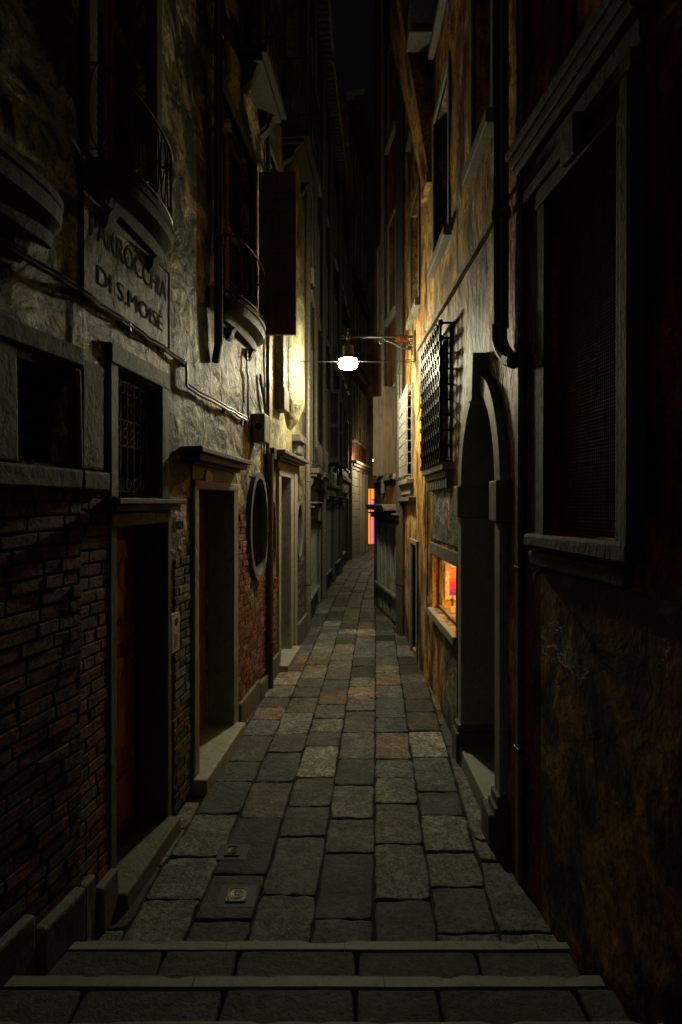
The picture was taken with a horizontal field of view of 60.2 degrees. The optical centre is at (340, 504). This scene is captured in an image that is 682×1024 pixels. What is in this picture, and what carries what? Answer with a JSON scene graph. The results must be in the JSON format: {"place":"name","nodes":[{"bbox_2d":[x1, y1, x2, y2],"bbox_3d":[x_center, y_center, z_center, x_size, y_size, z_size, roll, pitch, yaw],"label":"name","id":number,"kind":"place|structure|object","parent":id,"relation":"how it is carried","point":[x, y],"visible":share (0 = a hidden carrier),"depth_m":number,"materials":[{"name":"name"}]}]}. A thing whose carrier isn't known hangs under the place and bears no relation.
{"place":"outdoors","nodes":[
{"label":"outdoors","id":0,"kind":"place"},
{"bbox_2d":[95,546,556,951],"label":"pavement","id":1,"kind":"structure","parent":0,"point":[180,887],"depth_m":3.67,"materials":[{"name":"grey stone"}]},
{"bbox_2d":[216,844,249,862],"bbox_3d":[-0.620,2.008,3.380,0.171,0.044,0.153,0,0,0],"label":"manhole cover","id":2,"kind":"object","parent":1,"relation":"on","point":[233,852],"visible":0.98,"depth_m":3.37,"materials":[{"name":"metal"}]},
{"bbox_2d":[215,885,258,907],"bbox_3d":[-0.530,2.008,3.000,0.198,0.044,0.177,0,0,0],"label":"manhole cover","id":3,"kind":"object","parent":1,"relation":"on","point":[236,896],"visible":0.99,"depth_m":2.99,"materials":[{"name":"metal"}]},
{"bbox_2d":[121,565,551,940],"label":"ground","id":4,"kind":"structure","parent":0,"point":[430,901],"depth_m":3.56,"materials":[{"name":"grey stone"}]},
{"bbox_2d":[0,0,295,990],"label":"old house","id":5,"kind":"structure","parent":4,"relation":"on","point":[122,730],"depth_m":3.23,"materials":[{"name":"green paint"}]},
{"bbox_2d":[0,314,108,491],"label":"window","id":6,"kind":"structure","parent":5,"relation":"in","point":[84,377],"depth_m":2.48,"materials":[{"name":"paint"}]},
{"bbox_2d":[0,237,185,366],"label":"wall cable","id":7,"kind":"object","parent":5,"relation":"attached to","point":[130,325],"depth_m":2.64,"materials":[{"name":"rubber"}]},
{"bbox_2d":[82,0,161,205],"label":"window","id":8,"kind":"structure","parent":5,"relation":"in","point":[105,41],"depth_m":3.29,"materials":[{"name":"black glass"}]},
{"bbox_2d":[79,184,169,348],"bbox_3d":[-1.128,-1.195,3.164,0.029,0.500,1.024,0,0,5],"label":"street name panel","id":9,"kind":"object","parent":5,"relation":"attached to","point":[116,276],"visible":0.97,"depth_m":3.03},
{"bbox_2d":[117,526,135,835],"bbox_3d":[-1.301,1.028,3.292,0.068,1.825,0.653,0,0,5],"label":"door","id":10,"kind":"structure","parent":5,"relation":"in","point":[126,623],"depth_m":3.46,"materials":[{"name":"orange wood"}]},
{"bbox_2d":[104,342,168,498],"bbox_3d":[-1.215,-0.417,3.266,0.256,0.769,0.754,0,0,5],"label":"window","id":11,"kind":"structure","parent":5,"relation":"in","point":[153,409],"depth_m":3.42,"materials":[{"name":"paint"}]},
{"bbox_2d":[172,612,179,653],"bbox_3d":[-1.063,0.810,3.726,0.040,0.240,0.126,0,0,5],"label":"notice","id":12,"kind":"object","parent":5,"relation":"attached to","point":[175,631],"visible":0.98,"depth_m":3.72,"materials":[{"name":"paper"}]},
{"bbox_2d":[174,517,184,532],"bbox_3d":[-1.054,0.135,3.829,0.015,0.112,0.201,0,0,5],"label":"house number","id":13,"kind":"object","parent":5,"relation":"attached to","point":[179,524],"visible":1,"depth_m":3.81,"materials":[{"name":"white ceramic"}]},
{"bbox_2d":[199,491,205,731],"bbox_3d":[-1.222,0.905,4.636,0.065,2.030,0.894,0,0,5],"label":"door","id":14,"kind":"structure","parent":5,"relation":"in","point":[202,495],"depth_m":4.93,"materials":[{"name":"red paint"}]},
{"bbox_2d":[205,471,211,480],"bbox_3d":[-0.988,-0.200,4.397,0.008,0.100,0.161,0,0,5],"label":"house number","id":15,"kind":"object","parent":5,"relation":"on","point":[208,475],"visible":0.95,"depth_m":4.38,"materials":[{"name":"white ceramic"}]},
{"bbox_2d":[185,361,247,423],"bbox_3d":[-0.959,-0.849,4.713,0.041,0.217,1.618,0,0,5],"label":"wall cable","id":16,"kind":"object","parent":5,"relation":"attached to","point":[187,384],"depth_m":4.41,"materials":[{"name":"grey metal"}]},
{"bbox_2d":[223,76,256,311],"bbox_3d":[-1.018,-2.555,5.323,0.224,1.870,1.296,0,0,5],"label":"window","id":17,"kind":"structure","parent":5,"relation":"in","point":[229,166],"depth_m":5.68,"materials":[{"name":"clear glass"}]},
{"bbox_2d":[246,350,248,419],"bbox_3d":[-0.879,-1.123,5.537,0.018,0.646,0.060,0,0,5],"label":"wall cable","id":18,"kind":"object","parent":5,"relation":"attached to","point":[247,372],"depth_m":5.55,"materials":[{"name":"grey metal"}]},
{"bbox_2d":[239,0,263,43],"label":"window","id":19,"kind":"structure","parent":5,"relation":"in","point":[243,4],"depth_m":6.06,"materials":[{"name":"black glass"}]},
{"bbox_2d":[249,382,259,412],"bbox_3d":[-0.845,-1.036,5.795,0.019,0.249,0.407,0,0,6],"label":"wall cable","id":20,"kind":"object","parent":5,"relation":"attached to","point":[252,399],"depth_m":5.67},
{"bbox_2d":[246,472,267,580],"bbox_3d":[-0.953,0.225,6.008,0.265,1.110,0.803,0,0,5],"label":"window","id":21,"kind":"structure","parent":5,"relation":"in","point":[257,509],"depth_m":6.23,"materials":[{"name":"stone"}]},
{"bbox_2d":[249,0,268,136],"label":"wall cable","id":22,"kind":"object","parent":5,"relation":"attached to","point":[266,120],"depth_m":5.90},
{"bbox_2d":[252,413,268,443],"bbox_3d":[-0.808,-0.760,5.916,0.130,0.280,0.236,0,0,5],"label":"meter box","id":23,"kind":"object","parent":5,"relation":"attached to","point":[260,428],"visible":1,"depth_m":5.82,"materials":[{"name":"grey metal"}]},
{"bbox_2d":[259,374,269,476],"bbox_3d":[-0.808,-0.820,6.218,0.038,1.043,0.365,0,0,8],"label":"wall cable","id":24,"kind":"object","parent":5,"relation":"attached to","point":[264,402],"depth_m":6.20,"materials":[{"name":"black metal"}]},
{"bbox_2d":[270,0,319,680],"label":"cream house","id":25,"kind":"structure","parent":4,"relation":"on","point":[291,148],"depth_m":7.79,"materials":[{"name":"paint"}]},
{"bbox_2d":[270,447,276,470],"bbox_3d":[-0.765,-0.502,6.599,0.070,0.256,0.166,0,0,5],"label":"junction box","id":26,"kind":"object","parent":25,"relation":"attached to","point":[273,450],"visible":0.69,"depth_m":6.52,"materials":[{"name":"paint"}]},
{"bbox_2d":[273,499,276,571],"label":"window","id":27,"kind":"structure","parent":25,"relation":"in","point":[274,508],"depth_m":6.90,"materials":[{"name":"stone"}]},
{"bbox_2d":[270,139,279,172],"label":"window","id":28,"kind":"structure","parent":25,"relation":"in","point":[274,158],"depth_m":6.85,"materials":[{"name":"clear glass"}]},
{"bbox_2d":[283,0,286,130],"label":"window","id":29,"kind":"structure","parent":25,"relation":"in","point":[284,1],"depth_m":7.42,"materials":[{"name":"black glass"}]},
{"bbox_2d":[286,296,299,385],"bbox_3d":[-0.601,-1.956,7.003,0.034,1.113,0.283,0,0,41],"label":"wall cable","id":30,"kind":"object","parent":25,"relation":"attached to","point":[287,353],"depth_m":6.98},
{"bbox_2d":[298,502,302,558],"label":"window","id":31,"kind":"structure","parent":25,"relation":"in","point":[300,514],"depth_m":8.85,"materials":[{"name":"stone"}]},
{"bbox_2d":[311,0,334,618],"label":"grey house","id":32,"kind":"structure","parent":4,"relation":"on","point":[322,45],"depth_m":11.80,"materials":[{"name":"paint"}]},
{"bbox_2d":[311,32,313,148],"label":"window","id":33,"kind":"structure","parent":32,"relation":"in","point":[312,50],"depth_m":10.40,"materials":[{"name":"black glass"}]},
{"bbox_2d":[311,267,314,288],"bbox_3d":[-0.490,-3.650,9.507,0.127,0.300,0.184,0,0,0],"label":"alarm box","id":34,"kind":"object","parent":32,"relation":"attached to","point":[312,277],"visible":0.48,"depth_m":9.42,"materials":[{"name":"grey metal"}]},
{"bbox_2d":[311,342,315,467],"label":"window","id":35,"kind":"structure","parent":32,"relation":"in","point":[312,466],"depth_m":10.30,"materials":[{"name":"black glass"}]},
{"bbox_2d":[311,187,315,307],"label":"window","id":36,"kind":"structure","parent":32,"relation":"in","point":[313,300],"depth_m":10.40,"materials":[{"name":"black glass"}]},
{"bbox_2d":[316,363,318,467],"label":"window","id":37,"kind":"structure","parent":32,"relation":"in","point":[318,363],"depth_m":11.57,"materials":[{"name":"black glass"}]},
{"bbox_2d":[318,229,321,330],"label":"window","id":38,"kind":"structure","parent":32,"relation":"in","point":[319,320],"depth_m":11.80,"materials":[{"name":"black glass"}]},
{"bbox_2d":[318,93,321,196],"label":"window","id":39,"kind":"structure","parent":32,"relation":"in","point":[319,185],"depth_m":11.82,"materials":[{"name":"black glass"}]},
{"bbox_2d":[0,941,662,1023],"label":"stone steps","id":40,"kind":"structure","parent":4,"relation":"on","point":[304,982],"depth_m":2.13,"materials":[{"name":"grey stone"}]},
{"bbox_2d":[327,58,348,588],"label":"dark house","id":41,"kind":"structure","parent":4,"relation":"on","point":[337,169],"depth_m":14.80,"materials":[{"name":"grey paint"}]},
{"bbox_2d":[327,385,329,465],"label":"window","id":42,"kind":"structure","parent":41,"relation":"in","point":[327,385],"depth_m":13.75,"materials":[{"name":"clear glass"}]},
{"bbox_2d":[327,265,329,346],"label":"window","id":43,"kind":"structure","parent":41,"relation":"in","point":[328,343],"depth_m":13.75,"materials":[{"name":"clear glass"}]},
{"bbox_2d":[327,145,329,227],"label":"window","id":44,"kind":"structure","parent":41,"relation":"in","point":[328,222],"depth_m":13.75,"materials":[{"name":"black glass"}]},
{"bbox_2d":[329,290,334,359],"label":"window","id":45,"kind":"structure","parent":41,"relation":"in","point":[329,290],"depth_m":14.42,"materials":[{"name":"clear glass"}]},
{"bbox_2d":[334,296,338,371],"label":"window","id":46,"kind":"structure","parent":41,"relation":"in","point":[335,302],"depth_m":15.92,"materials":[{"name":"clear glass"}]},
{"bbox_2d":[334,193,338,270],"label":"window","id":47,"kind":"structure","parent":41,"relation":"in","point":[335,258],"depth_m":16.02,"materials":[{"name":"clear glass"}]},
{"bbox_2d":[342,143,356,566],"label":"shadowy house","id":48,"kind":"structure","parent":4,"relation":"on","point":[349,207],"depth_m":20.60,"materials":[{"name":"grey paint"}]},
{"bbox_2d":[344,326,347,388],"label":"window","id":49,"kind":"structure","parent":48,"relation":"in","point":[345,384],"depth_m":19.12,"materials":[{"name":"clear glass"}]},
{"bbox_2d":[344,240,347,305],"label":"window","id":50,"kind":"structure","parent":48,"relation":"in","point":[345,298],"depth_m":19.12,"materials":[{"name":"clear glass"}]},
{"bbox_2d":[347,419,349,472],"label":"window","id":51,"kind":"structure","parent":48,"relation":"in","point":[347,419],"depth_m":21.00,"materials":[{"name":"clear glass"}]},
{"bbox_2d":[347,370,349,394],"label":"window","id":52,"kind":"structure","parent":48,"relation":"in","point":[348,391],"depth_m":21.00,"materials":[{"name":"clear glass"}]},
{"bbox_2d":[347,257,349,316],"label":"window","id":53,"kind":"structure","parent":48,"relation":"in","point":[348,312],"depth_m":21.00,"materials":[{"name":"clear glass"}]},
{"bbox_2d":[340,89,373,557],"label":"red brown house","id":54,"kind":"structure","parent":4,"relation":"on","point":[358,128],"depth_m":23.54,"materials":[{"name":"paint"}]},
{"bbox_2d":[352,379,357,442],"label":"window","id":55,"kind":"structure","parent":54,"relation":"in","point":[354,383],"depth_m":22.94,"materials":[{"name":"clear glass"}]},
{"bbox_2d":[352,291,357,358],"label":"window","id":56,"kind":"structure","parent":54,"relation":"in","point":[353,295],"depth_m":22.94,"materials":[{"name":"black glass"}]},
{"bbox_2d":[352,217,357,274],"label":"window","id":57,"kind":"structure","parent":54,"relation":"in","point":[354,265],"depth_m":22.94,"materials":[{"name":"black glass"}]},
{"bbox_2d":[352,136,357,210],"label":"window","id":58,"kind":"structure","parent":54,"relation":"in","point":[353,143],"depth_m":22.94,"materials":[{"name":"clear glass"}]},
{"bbox_2d":[358,387,363,446],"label":"window","id":59,"kind":"structure","parent":54,"relation":"in","point":[361,444],"depth_m":23.86,"materials":[{"name":"black glass"}]},
{"bbox_2d":[358,304,363,367],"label":"window","id":60,"kind":"structure","parent":54,"relation":"in","point":[359,308],"depth_m":23.89,"materials":[{"name":"black glass"}]},
{"bbox_2d":[358,222,363,288],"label":"window","id":61,"kind":"structure","parent":54,"relation":"in","point":[360,280],"depth_m":23.92,"materials":[{"name":"black glass"}]},
{"bbox_2d":[358,159,363,228],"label":"window","id":62,"kind":"structure","parent":54,"relation":"in","point":[360,217],"depth_m":23.92,"materials":[{"name":"black glass"}]},
{"bbox_2d":[362,314,367,373],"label":"window","id":63,"kind":"structure","parent":54,"relation":"in","point":[364,319],"depth_m":25.64,"materials":[{"name":"black glass"}]},
{"bbox_2d":[362,236,367,298],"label":"window","id":64,"kind":"structure","parent":54,"relation":"in","point":[364,290],"depth_m":25.63,"materials":[{"name":"black glass"}]},
{"bbox_2d":[362,176,367,241],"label":"window","id":65,"kind":"structure","parent":54,"relation":"in","point":[364,230],"depth_m":25.59,"materials":[{"name":"black glass"}]},
{"bbox_2d":[363,392,367,448],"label":"window","id":66,"kind":"structure","parent":54,"relation":"in","point":[364,396],"depth_m":25.64,"materials":[{"name":"black glass"}]},
{"bbox_2d":[366,266,373,547],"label":"closing house","id":67,"kind":"structure","parent":4,"relation":"on","point":[370,345],"depth_m":27.20,"materials":[{"name":"orange paint"}]},
{"bbox_2d":[366,0,404,633],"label":"orange brown house","id":68,"kind":"structure","parent":4,"relation":"on","point":[385,508],"depth_m":10.33,"materials":[{"name":"paint"}]},
{"bbox_2d":[373,476,380,482],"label":"window","id":69,"kind":"structure","parent":68,"relation":"in","point":[378,479],"depth_m":11.02,"materials":[{"name":"stone"}]},
{"bbox_2d":[374,232,385,341],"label":"window","id":70,"kind":"structure","parent":68,"relation":"in","point":[378,249],"depth_m":11.20,"materials":[{"name":"black glass"}]},
{"bbox_2d":[383,382,395,480],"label":"window","id":71,"kind":"structure","parent":68,"relation":"in","point":[387,477],"depth_m":9.79,"materials":[{"name":"grey stone"}]},
{"bbox_2d":[384,204,395,326],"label":"window","id":72,"kind":"structure","parent":68,"relation":"in","point":[391,315],"depth_m":10.20,"materials":[{"name":"grey stone"}]},
{"bbox_2d":[384,39,395,154],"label":"window","id":73,"kind":"structure","parent":68,"relation":"in","point":[391,132],"depth_m":10.18,"materials":[{"name":"grey stone"}]},
{"bbox_2d":[390,0,516,863],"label":"ochre house","id":74,"kind":"structure","parent":4,"relation":"on","point":[456,501],"depth_m":4.74,"materials":[{"name":"paint"}]},
{"bbox_2d":[300,359,414,364],"bbox_3d":[0.130,-1.860,7.660,1.682,0.087,0.010,0,0,0],"label":"tension cable","id":75,"kind":"object","parent":74,"relation":"attached to","point":[404,361],"visible":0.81,"depth_m":7.66,"materials":[{"name":"metal"}]},
{"bbox_2d":[337,328,415,369],"bbox_3d":[0.466,-2.026,7.657,1.028,0.548,0.276,0,0,0],"label":"street lamp","id":76,"kind":"object","parent":74,"relation":"attached to","point":[347,359],"visible":0.98,"depth_m":7.63,"materials":[{"name":"white glass"}]},
{"bbox_2d":[396,337,407,340],"bbox_3d":[0.790,-2.145,7.637,0.150,0.054,0.010,0,0,0],"label":"lamp tag","id":77,"kind":"object","parent":76,"relation":"attached to","point":[401,338],"visible":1,"depth_m":7.63,"materials":[{"name":"orange metal"}]},
{"bbox_2d":[398,382,413,494],"bbox_3d":[0.970,-0.885,8.390,0.200,1.490,1.180,0,0,0],"label":"window","id":78,"kind":"structure","parent":74,"relation":"in","point":[406,445],"depth_m":8.16,"materials":[{"name":"grey paint"}]},
{"bbox_2d":[406,129,411,151],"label":"window","id":79,"kind":"structure","parent":74,"relation":"in","point":[409,140],"depth_m":8.01,"materials":[{"name":"grey stone"}]},
{"bbox_2d":[406,176,420,329],"bbox_3d":[0.985,-3.228,7.690,0.170,1.595,1.030,0,0,0],"label":"window","id":80,"kind":"structure","parent":74,"relation":"in","point":[413,309],"depth_m":7.65,"materials":[{"name":"grey stone"}]},
{"bbox_2d":[416,374,420,420],"bbox_3d":[0.935,-1.380,7.048,0.039,0.670,0.705,0,0,0],"label":"wall cable","id":81,"kind":"object","parent":74,"relation":"attached to","point":[419,399],"depth_m":6.99,"materials":[{"name":"rubber"}]},
{"bbox_2d":[406,0,434,51],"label":"vent box","id":82,"kind":"object","parent":74,"relation":"attached to","point":[421,16],"visible":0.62,"depth_m":5.95,"materials":[{"name":"grey ceramic"}]},
{"bbox_2d":[420,319,453,490],"bbox_3d":[0.958,-0.872,5.700,0.224,1.463,1.300,0,0,0],"label":"window","id":83,"kind":"structure","parent":74,"relation":"in","point":[438,472],"depth_m":5.38,"materials":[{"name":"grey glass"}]},
{"bbox_2d":[428,0,445,59],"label":"window","id":84,"kind":"structure","parent":74,"relation":"in","point":[439,9],"depth_m":5.72,"materials":[{"name":"grey stone"}]},
{"bbox_2d":[427,52,450,277],"bbox_3d":[1.015,-3.183,5.670,0.230,1.625,1.010,0,0,0],"label":"window","id":85,"kind":"structure","parent":74,"relation":"in","point":[438,250],"depth_m":5.54,"materials":[{"name":"grey stone"}]},
{"bbox_2d":[427,555,456,645],"bbox_3d":[1.100,0.863,5.575,0.361,0.675,1.434,0,0,0],"label":"window","id":86,"kind":"structure","parent":74,"relation":"in","point":[444,573],"depth_m":5.80,"materials":[{"name":"orange glass"}]},
{"bbox_2d":[461,0,493,185],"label":"window","id":87,"kind":"structure","parent":74,"relation":"in","point":[478,146],"depth_m":4.12,"materials":[{"name":"grey stone"}]},
{"bbox_2d":[451,758,485,841],"bbox_3d":[0.872,2.013,4.053,0.102,0.051,1.136,0,0,2],"label":"kerb stone","id":88,"kind":"object","parent":4,"relation":"on","point":[472,811],"visible":0.56,"depth_m":3.91,"materials":[{"name":"grey stone"}]},
{"bbox_2d":[492,0,681,1023],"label":"rust house","id":89,"kind":"structure","parent":4,"relation":"on","point":[592,154],"depth_m":2.37,"materials":[{"name":"red paint"}]},
{"bbox_2d":[505,0,647,588],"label":"window","id":90,"kind":"structure","parent":89,"relation":"in","point":[592,108],"depth_m":2.43,"materials":[{"name":"paint"}]},
{"bbox_2d":[331,0,373,265],"label":"sky","id":91,"kind":"structure","parent":0,"point":[353,20],"materials":[{"name":"black"}]}
]}

